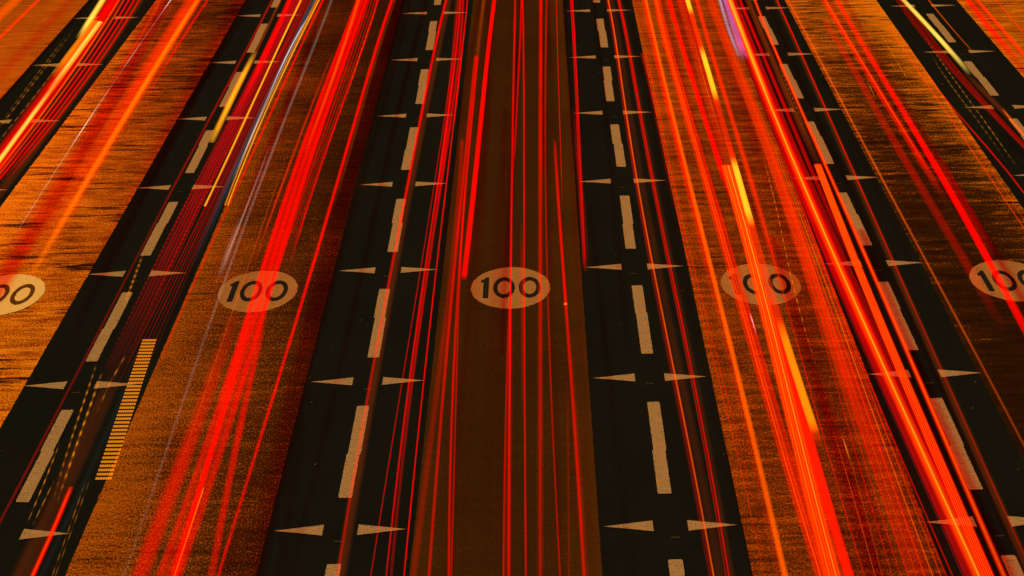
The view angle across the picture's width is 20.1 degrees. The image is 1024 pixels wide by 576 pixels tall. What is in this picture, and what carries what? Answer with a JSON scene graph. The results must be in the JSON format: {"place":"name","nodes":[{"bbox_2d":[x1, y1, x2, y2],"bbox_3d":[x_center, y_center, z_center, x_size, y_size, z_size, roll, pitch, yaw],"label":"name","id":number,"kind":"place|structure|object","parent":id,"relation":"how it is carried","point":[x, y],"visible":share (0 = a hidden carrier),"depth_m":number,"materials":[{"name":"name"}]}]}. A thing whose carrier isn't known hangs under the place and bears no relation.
{"place":"outdoors","nodes":[
{"label":"outdoors","id":0,"kind":"place"},
{"bbox_2d":[0,0,1023,575],"bbox_3d":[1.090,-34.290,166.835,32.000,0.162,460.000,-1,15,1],"label":"road","id":1,"kind":"structure","parent":0,"point":[514,240],"depth_m":40.00,"materials":[{"name":"black asphalt"}]},
{"bbox_2d":[1,1,1018,564],"bbox_3d":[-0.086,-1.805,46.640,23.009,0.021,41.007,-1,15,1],"label":"grit","id":2,"kind":"object","parent":1,"relation":"on","point":[509,219],"visible":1,"depth_m":43.81,"materials":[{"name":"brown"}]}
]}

